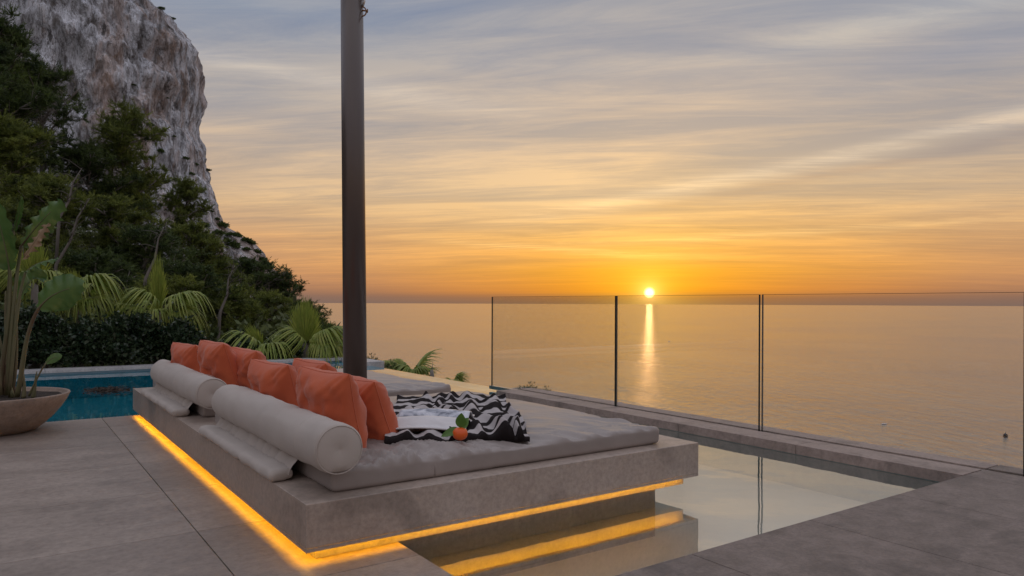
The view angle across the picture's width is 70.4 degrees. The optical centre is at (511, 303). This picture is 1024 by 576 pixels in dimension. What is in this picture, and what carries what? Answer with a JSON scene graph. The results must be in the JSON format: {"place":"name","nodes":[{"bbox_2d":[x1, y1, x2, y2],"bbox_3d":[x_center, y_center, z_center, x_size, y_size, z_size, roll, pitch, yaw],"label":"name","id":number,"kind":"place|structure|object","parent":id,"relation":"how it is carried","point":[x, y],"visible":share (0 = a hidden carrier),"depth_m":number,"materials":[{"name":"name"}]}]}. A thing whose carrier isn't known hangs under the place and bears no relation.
{"place":"outdoors","nodes":[
{"label":"outdoors","id":0,"kind":"place"},
{"bbox_2d":[82,385,135,395],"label":"floating leaves","id":1,"kind":"object","parent":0,"point":[109,389],"visible":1,"depth_m":10.39,"materials":[{"name":"plant"}]},
{"bbox_2d":[11,214,212,368],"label":"hillside","id":2,"kind":"structure","parent":0,"point":[58,366],"depth_m":34.16,"materials":[{"name":"green plant"}]},
{"bbox_2d":[0,195,23,217],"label":"pine tree","id":3,"kind":"object","parent":2,"relation":"on","point":[6,202],"visible":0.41,"depth_m":22.13,"materials":[{"name":"green plant"}]},
{"bbox_2d":[0,103,65,220],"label":"pine tree","id":4,"kind":"object","parent":2,"relation":"on","point":[16,134],"visible":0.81,"depth_m":25.45,"materials":[{"name":"green plant"}]},
{"bbox_2d":[0,242,74,368],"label":"fan palm","id":5,"kind":"object","parent":2,"relation":"on","point":[34,258],"visible":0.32,"depth_m":14.39,"materials":[{"name":"green plant"}]},
{"bbox_2d":[0,3,78,169],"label":"pine tree","id":6,"kind":"object","parent":2,"relation":"on","point":[18,40],"visible":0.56,"depth_m":29.04,"materials":[{"name":"green plant"}]},
{"bbox_2d":[0,64,79,186],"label":"pine tree","id":7,"kind":"object","parent":2,"relation":"on","point":[8,81],"visible":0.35,"depth_m":27.95,"materials":[{"name":"green plant"}]},
{"bbox_2d":[0,168,98,270],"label":"pine tree","id":8,"kind":"object","parent":2,"relation":"on","point":[42,191],"visible":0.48,"depth_m":23.88,"materials":[{"name":"green plant"}]},
{"bbox_2d":[0,231,105,322],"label":"pine tree","id":9,"kind":"object","parent":2,"relation":"on","point":[50,254],"visible":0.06,"depth_m":21.01,"materials":[{"name":"green plant"}]},
{"bbox_2d":[5,52,105,209],"bbox_3d":[-21.253,-6.753,32.891,4.541,8.972,5.856,0,0,-2],"label":"pine tree","id":10,"kind":"object","parent":2,"relation":"on","point":[47,76],"visible":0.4,"depth_m":32.80,"materials":[{"name":"green plant"}]},
{"bbox_2d":[54,156,89,261],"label":"bare tree","id":11,"kind":"object","parent":2,"relation":"on","point":[58,231],"visible":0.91,"depth_m":21.61,"materials":[{"name":"brown plant"}]},
{"bbox_2d":[54,198,89,271],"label":"bare tree","id":12,"kind":"object","parent":2,"relation":"on","point":[65,248],"visible":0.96,"depth_m":20.65,"materials":[{"name":"plant"}]},
{"bbox_2d":[16,269,130,366],"bbox_3d":[-9.076,0.382,15.293,2.581,2.273,1.816,0,0,24],"label":"fan palm","id":13,"kind":"object","parent":2,"relation":"on","point":[95,283],"visible":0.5,"depth_m":15.07,"materials":[{"name":"green plant"}]},
{"bbox_2d":[44,141,149,246],"bbox_3d":[-19.526,-4.803,34.625,4.875,5.776,4.773,0,0,-9],"label":"pine tree","id":14,"kind":"object","parent":2,"relation":"on","point":[91,164],"visible":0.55,"depth_m":33.68,"materials":[{"name":"green plant"}]},
{"bbox_2d":[47,242,151,319],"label":"pine tree","id":15,"kind":"object","parent":2,"relation":"on","point":[90,262],"visible":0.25,"depth_m":21.96,"materials":[{"name":"green plant"}]},
{"bbox_2d":[74,187,174,272],"bbox_3d":[-14.952,-1.522,27.733,3.686,5.746,3.606,0,0,-29],"label":"pine tree","id":16,"kind":"object","parent":2,"relation":"on","point":[115,208],"visible":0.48,"depth_m":27.03,"materials":[{"name":"green plant"}]},
{"bbox_2d":[89,93,172,224],"bbox_3d":[-19.613,-5.710,36.043,4.670,9.117,4.249,0,0,25],"label":"pine tree","id":17,"kind":"object","parent":2,"relation":"on","point":[117,133],"visible":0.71,"depth_m":35.62,"materials":[{"name":"green plant"}]},
{"bbox_2d":[90,164,173,249],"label":"pine tree","id":18,"kind":"object","parent":2,"relation":"on","point":[158,205],"visible":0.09,"depth_m":39.89,"materials":[{"name":"green plant"}]},
{"bbox_2d":[83,217,209,307],"bbox_3d":[-13.624,-0.097,25.485,4.875,5.745,4.773,0,0,44],"label":"pine tree","id":19,"kind":"object","parent":2,"relation":"on","point":[167,243],"visible":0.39,"depth_m":24.93,"materials":[{"name":"green plant"}]},
{"bbox_2d":[0,299,302,369],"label":"hedge","id":20,"kind":"object","parent":2,"relation":"on","point":[118,338],"visible":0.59,"depth_m":13.63,"materials":[{"name":"green plant"}]},
{"bbox_2d":[97,253,217,363],"bbox_3d":[-7.743,0.273,15.723,2.249,2.827,2.272,0,0,-35],"label":"fan palm","id":21,"kind":"object","parent":2,"relation":"on","point":[156,296],"visible":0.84,"depth_m":15.52,"materials":[{"name":"green plant"}]},
{"bbox_2d":[109,263,205,360],"bbox_3d":[-10.771,1.709,20.874,3.686,5.746,3.606,0,0,32],"label":"pine tree","id":22,"kind":"object","parent":2,"relation":"on","point":[181,286],"visible":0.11,"depth_m":20.72,"materials":[{"name":"green plant"}]},
{"bbox_2d":[141,221,173,306],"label":"bare tree","id":23,"kind":"object","parent":2,"relation":"on","point":[149,270],"visible":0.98,"depth_m":20.71,"materials":[{"name":"brown plant"}]},
{"bbox_2d":[0,184,340,367],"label":"undergrowth","id":24,"kind":"object","parent":2,"relation":"on","point":[263,328],"visible":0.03,"depth_m":17.78,"materials":[{"name":"green plant"}]},
{"bbox_2d":[159,172,215,258],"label":"pine tree","id":25,"kind":"object","parent":2,"relation":"on","point":[187,191],"visible":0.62,"depth_m":43.45,"materials":[{"name":"green plant"}]},
{"bbox_2d":[152,254,249,329],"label":"pine tree","id":26,"kind":"object","parent":2,"relation":"on","point":[205,274],"visible":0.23,"depth_m":23.87,"materials":[{"name":"green plant"}]},
{"bbox_2d":[169,217,253,318],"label":"pine tree","id":27,"kind":"object","parent":2,"relation":"on","point":[200,236],"visible":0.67,"depth_m":32.52,"materials":[{"name":"green plant"}]},
{"bbox_2d":[209,254,236,303],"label":"pine tree","id":28,"kind":"object","parent":2,"relation":"on","point":[229,272],"visible":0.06,"depth_m":39.67,"materials":[{"name":"green plant"}]},
{"bbox_2d":[217,262,235,341],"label":"bare tree","id":29,"kind":"object","parent":2,"relation":"on","point":[221,307],"visible":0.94,"depth_m":21.61,"materials":[{"name":"brown plant"}]},
{"bbox_2d":[192,278,270,341],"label":"pine tree","id":30,"kind":"object","parent":2,"relation":"on","point":[234,307],"visible":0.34,"depth_m":24.80,"materials":[{"name":"green plant"}]},
{"bbox_2d":[219,324,294,359],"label":"fan palm","id":31,"kind":"object","parent":2,"relation":"on","point":[256,338],"visible":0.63,"depth_m":15.32,"materials":[{"name":"green plant"}]},
{"bbox_2d":[231,283,296,336],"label":"pine tree","id":32,"kind":"object","parent":2,"relation":"on","point":[269,298],"visible":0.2,"depth_m":30.16,"materials":[{"name":"green plant"}]},
{"bbox_2d":[226,256,305,319],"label":"pine tree","id":33,"kind":"object","parent":2,"relation":"on","point":[252,266],"visible":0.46,"depth_m":38.29,"materials":[{"name":"green plant"}]},
{"bbox_2d":[255,269,309,318],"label":"pine tree","id":34,"kind":"object","parent":2,"relation":"on","point":[290,283],"visible":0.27,"depth_m":39.66,"materials":[{"name":"green plant"}]},
{"bbox_2d":[263,297,342,362],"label":"fan palm","id":35,"kind":"object","parent":2,"relation":"on","point":[305,325],"visible":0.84,"depth_m":16.08,"materials":[{"name":"green plant"}]},
{"bbox_2d":[287,297,332,325],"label":"pine tree","id":36,"kind":"object","parent":2,"relation":"on","point":[323,314],"visible":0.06,"depth_m":44.92,"materials":[{"name":"green plant"}]},
{"bbox_2d":[290,319,342,357],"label":"pine tree","id":37,"kind":"object","parent":2,"relation":"on","point":[329,325],"visible":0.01,"depth_m":27.11,"materials":[{"name":"green plant"}]},
{"bbox_2d":[320,317,334,325],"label":"pine tree","id":38,"kind":"object","parent":2,"relation":"on","point":[325,321],"visible":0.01,"depth_m":51.60,"materials":[{"name":"green plant"}]},
{"bbox_2d":[324,321,342,352],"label":"pine tree","id":39,"kind":"object","parent":2,"relation":"on","point":[337,337],"visible":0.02,"depth_m":48.00,"materials":[{"name":"green plant"}]},
{"bbox_2d":[0,0,290,308],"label":"cliff","id":40,"kind":"structure","parent":0,"point":[106,50],"depth_m":163.03,"materials":[{"name":"stone"}]},
{"bbox_2d":[156,148,165,152],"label":"cliff shrub","id":41,"kind":"object","parent":40,"relation":"on","point":[161,150],"visible":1,"depth_m":163.24,"materials":[{"name":"green plant"}]},
{"bbox_2d":[211,229,225,234],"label":"cliff shrub","id":42,"kind":"object","parent":40,"relation":"on","point":[217,231],"visible":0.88,"depth_m":165.73,"materials":[{"name":"green plant"}]},
{"bbox_2d":[217,221,229,228],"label":"cliff shrub","id":43,"kind":"object","parent":40,"relation":"on","point":[224,224],"visible":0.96,"depth_m":181.45,"materials":[{"name":"green plant"}]},
{"bbox_2d":[223,236,231,242],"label":"cliff shrub","id":44,"kind":"object","parent":40,"relation":"on","point":[228,240],"visible":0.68,"depth_m":167.63,"materials":[{"name":"green plant"}]},
{"bbox_2d":[225,232,238,236],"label":"cliff shrub","id":45,"kind":"object","parent":40,"relation":"on","point":[233,234],"visible":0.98,"depth_m":169.87,"materials":[{"name":"green plant"}]},
{"bbox_2d":[225,240,241,248],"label":"cliff shrub","id":46,"kind":"object","parent":40,"relation":"on","point":[233,244],"visible":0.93,"depth_m":168.85,"materials":[{"name":"green plant"}]},
{"bbox_2d":[240,236,251,241],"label":"cliff shrub","id":47,"kind":"object","parent":40,"relation":"on","point":[246,239],"visible":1,"depth_m":177.40,"materials":[{"name":"green plant"}]},
{"bbox_2d":[254,248,263,253],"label":"cliff shrub","id":48,"kind":"object","parent":40,"relation":"on","point":[257,250],"visible":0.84,"depth_m":180.30,"materials":[{"name":"green plant"}]},
{"bbox_2d":[384,359,404,369],"bbox_3d":[-2.745,1.405,16.209,0.553,0.354,0.603,0,0,-35],"label":"bush","id":49,"kind":"object","parent":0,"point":[388,365],"visible":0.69,"depth_m":16.15,"materials":[{"name":"green plant"}]},
{"bbox_2d":[150,0,1023,305],"label":"sky","id":50,"kind":"structure","parent":0,"point":[697,152],"materials":[{"name":"orange"}]},
{"bbox_2d":[313,303,1023,468],"bbox_3d":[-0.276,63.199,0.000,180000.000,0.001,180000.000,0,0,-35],"label":"sea","id":51,"kind":"structure","parent":0,"point":[943,380],"depth_m":830.86,"materials":[{"name":"brown liquid"}]},
{"bbox_2d":[616,465,1023,575],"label":"deck paving","id":52,"kind":"structure","parent":0,"point":[971,524],"depth_m":3.67,"materials":[{"name":"stone"}]},
{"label":"pool basin","id":53,"kind":"structure","parent":0,"visible":0},
{"bbox_2d":[17,361,340,375],"bbox_3d":[-9.851,1.234,11.436,14.990,0.043,0.026,0,0,-35],"label":"waterline band","id":54,"kind":"object","parent":53,"relation":"attached to","point":[106,371],"visible":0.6,"depth_m":13.05,"materials":[{"name":"blue tile"}]},
{"bbox_2d":[17,357,383,374],"bbox_3d":[-9.421,1.259,11.180,15.420,0.200,1.680,0,0,-35],"label":"pool coping","id":55,"kind":"object","parent":53,"relation":"on","point":[375,363],"visible":0.42,"depth_m":13.35,"materials":[{"name":"stone"}]},
{"bbox_2d":[15,362,938,575],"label":"pool water","id":56,"kind":"structure","parent":53,"relation":"in","point":[731,492],"depth_m":4.54,"materials":[{"name":"liquid"}]},
{"bbox_2d":[496,388,997,481],"bbox_3d":[1.726,1.248,7.728,0.590,0.082,5.926,0,0,-35],"label":"pool coping","id":57,"kind":"object","parent":53,"relation":"on","point":[917,467],"visible":0.93,"depth_m":6.55,"materials":[{"name":"stone"}]},
{"bbox_2d":[489,385,1019,475],"bbox_3d":[1.686,1.243,7.873,0.066,0.048,6.950,0,0,-35],"label":"glass channel","id":58,"kind":"object","parent":57,"relation":"attached to","point":[494,387],"visible":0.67,"depth_m":7.85,"materials":[{"name":"silver metal"}]},
{"bbox_2d":[491,296,615,405],"bbox_3d":[0.462,0.570,9.622,0.020,1.325,2.638,0,0,-35],"label":"glass balustrade","id":59,"kind":"object","parent":58,"relation":"on","point":[549,296],"visible":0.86,"depth_m":9.85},
{"bbox_2d":[616,294,760,430],"bbox_3d":[1.795,0.575,7.721,0.020,1.325,1.970,0,0,-35],"label":"glass balustrade","id":60,"kind":"object","parent":58,"relation":"on","point":[673,295],"visible":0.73,"depth_m":6.92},
{"bbox_2d":[761,292,1023,476],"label":"glass balustrade","id":61,"kind":"object","parent":58,"relation":"on","point":[866,293],"visible":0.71,"depth_m":6.82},
{"bbox_2d":[599,416,936,481],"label":"pool side wall","id":62,"kind":"structure","parent":53,"relation":"attached to","point":[791,453],"depth_m":6.19,"materials":[{"name":"grey tile"}]},
{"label":"terrace base","id":63,"kind":"structure","parent":0,"visible":0},
{"bbox_2d":[0,415,452,575],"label":"terrace paving","id":64,"kind":"structure","parent":63,"relation":"on","point":[136,495],"depth_m":4.00,"materials":[{"name":"stone"}]},
{"bbox_2d":[0,387,70,435],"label":"bowl planter","id":65,"kind":"object","parent":64,"relation":"on","point":[26,414],"visible":0.83,"depth_m":6.49,"materials":[{"name":"concrete"}]},
{"bbox_2d":[0,196,85,397],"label":"paddle leaf plant","id":66,"kind":"object","parent":65,"relation":"on","point":[62,292],"visible":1,"depth_m":6.71,"materials":[{"name":"green plant"}]},
{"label":"pool shelf","id":67,"kind":"structure","parent":0,"visible":0},
{"bbox_2d":[133,387,697,558],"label":"daybed platform","id":68,"kind":"structure","parent":67,"relation":"on","point":[306,514],"depth_m":3.94,"materials":[{"name":"concrete"}]},
{"bbox_2d":[141,359,226,416],"bbox_3d":[-2.912,0.735,6.356,0.334,0.351,2.108,0,0,-35],"label":"bolster","id":69,"kind":"object","parent":68,"relation":"on","point":[177,390],"visible":0.95,"depth_m":6.04,"materials":[{"name":"beige fabric"}]},
{"bbox_2d":[199,384,362,481],"bbox_3d":[-1.446,0.742,4.265,0.334,0.349,2.081,0,0,-35],"label":"bolster","id":70,"kind":"object","parent":68,"relation":"on","point":[271,438],"visible":1,"depth_m":3.90,"materials":[{"name":"beige fabric"}]},
{"bbox_2d":[153,368,450,416],"bbox_3d":[-2.203,0.828,7.385,2.286,0.171,2.388,0,0,-35],"label":"mattress","id":71,"kind":"object","parent":68,"relation":"on","point":[395,385],"visible":0.2,"depth_m":7.01,"materials":[{"name":"grey fabric"}]},
{"bbox_2d":[170,342,199,371],"bbox_3d":[-3.078,0.604,6.953,0.466,0.466,0.292,2,18,40],"label":"pillow","id":72,"kind":"object","parent":71,"relation":"on","point":[184,354],"visible":0.4,"depth_m":6.78,"materials":[{"name":"orange fabric"}]},
{"bbox_2d":[197,340,238,385],"bbox_3d":[-2.494,0.546,6.181,0.466,0.466,0.299,3,21,44],"label":"pillow","id":73,"kind":"object","parent":71,"relation":"on","point":[216,360],"visible":0.71,"depth_m":6.03,"materials":[{"name":"orange fabric"}]},
{"bbox_2d":[231,347,265,388],"bbox_3d":[-2.232,0.604,6.201,0.461,0.461,0.300,4,21,43],"label":"pillow","id":74,"kind":"object","parent":71,"relation":"on","point":[245,356],"visible":0.36,"depth_m":6.04,"materials":[{"name":"orange fabric"}]},
{"bbox_2d":[341,0,367,377],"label":"canopy pole","id":75,"kind":"object","parent":68,"relation":"on","point":[353,217],"visible":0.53,"depth_m":6.20,"materials":[{"name":"metal"}]},
{"bbox_2d":[215,391,658,491],"bbox_3d":[-0.627,0.835,5.113,2.256,0.170,2.398,0,0,-35],"label":"mattress","id":76,"kind":"object","parent":68,"relation":"on","point":[554,432],"visible":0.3,"depth_m":4.11,"materials":[{"name":"grey fabric"}]},
{"bbox_2d":[247,359,298,406],"bbox_3d":[-1.562,0.607,4.863,0.466,0.466,0.298,3,20,41],"label":"pillow","id":77,"kind":"object","parent":76,"relation":"on","point":[276,380],"visible":0.45,"depth_m":4.69,"materials":[{"name":"orange fabric"}]},
{"bbox_2d":[292,358,336,371],"bbox_3d":[-1.361,0.616,5.176,0.466,0.466,0.301,2,26,46],"label":"pillow","id":78,"kind":"object","parent":76,"relation":"on","point":[318,364],"visible":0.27,"depth_m":5.08,"materials":[{"name":"orange fabric"}]},
{"bbox_2d":[296,366,367,447],"bbox_3d":[-1.001,0.589,4.021,0.466,0.466,0.277,3,16,41],"label":"pillow","id":79,"kind":"object","parent":76,"relation":"on","point":[334,395],"visible":0.59,"depth_m":3.87,"materials":[{"name":"orange fabric"}]},
{"bbox_2d":[352,375,398,439],"bbox_3d":[-0.864,0.641,4.325,0.289,0.442,0.442,-27,19,-38],"label":"pillow","id":80,"kind":"object","parent":76,"relation":"on","point":[381,420],"visible":0.34,"depth_m":4.16,"materials":[{"name":"orange fabric"}]},
{"bbox_2d":[384,391,529,443],"bbox_3d":[-0.408,0.740,5.104,0.901,0.129,1.988,0,0,-6],"label":"striped blanket","id":81,"kind":"object","parent":76,"relation":"on","point":[497,418],"visible":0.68,"depth_m":4.79,"materials":[{"name":"fabric"}]},
{"bbox_2d":[396,408,474,430],"bbox_3d":[-0.483,0.709,4.500,0.476,0.087,0.548,0,0,0],"label":"open magazine","id":82,"kind":"object","parent":81,"relation":"on","point":[431,418],"visible":0.83,"depth_m":4.37,"materials":[{"name":"white paper"}]},
{"bbox_2d":[441,413,468,439],"bbox_3d":[-0.318,0.691,4.079,0.146,0.155,0.086,0,0,19],"label":"tangerine","id":83,"kind":"object","parent":81,"relation":"on","point":[459,432],"visible":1,"depth_m":4.06,"materials":[{"name":"orange plant"}]},
{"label":"garden slope","id":84,"kind":"structure","parent":0,"visible":0},
{"bbox_2d":[384,348,445,375],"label":"fan palm","id":85,"kind":"object","parent":84,"relation":"on","point":[420,368],"visible":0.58,"depth_m":16.28,"materials":[{"name":"green plant"}]},
{"bbox_2d":[430,362,433,376],"bbox_3d":[-1.616,1.873,14.601,0.097,1.381,0.092,0,0,-13],"label":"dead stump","id":86,"kind":"object","parent":84,"relation":"on","point":[431,373],"visible":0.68,"depth_m":14.58,"materials":[{"name":"wood"}]},
{"bbox_2d":[444,372,468,381],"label":"fan palm","id":87,"kind":"object","parent":84,"relation":"on","point":[459,377],"visible":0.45,"depth_m":14.18,"materials":[{"name":"green plant"}]},
{"bbox_3d":[2.386,3.240,7.411,0.160,3.940,21.380,0,0,-35],"label":"pool outer wall","id":88,"kind":"object","parent":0,"visible":0},
{"bbox_2d":[513,387,622,402],"bbox_3d":[0.640,1.423,10.591,0.580,0.160,2.200,0,0,-35],"label":"ledge","id":89,"kind":"object","parent":88,"relation":"attached to","point":[567,393],"visible":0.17,"depth_m":10.64,"materials":[{"name":"stone"}]},
{"bbox_2d":[515,382,541,389],"bbox_3d":[0.254,1.303,10.907,0.435,0.278,0.474,0,0,-35],"label":"bush","id":90,"kind":"object","parent":89,"relation":"on","point":[528,387],"visible":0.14,"depth_m":10.92,"materials":[{"name":"green plant"}]}
]}

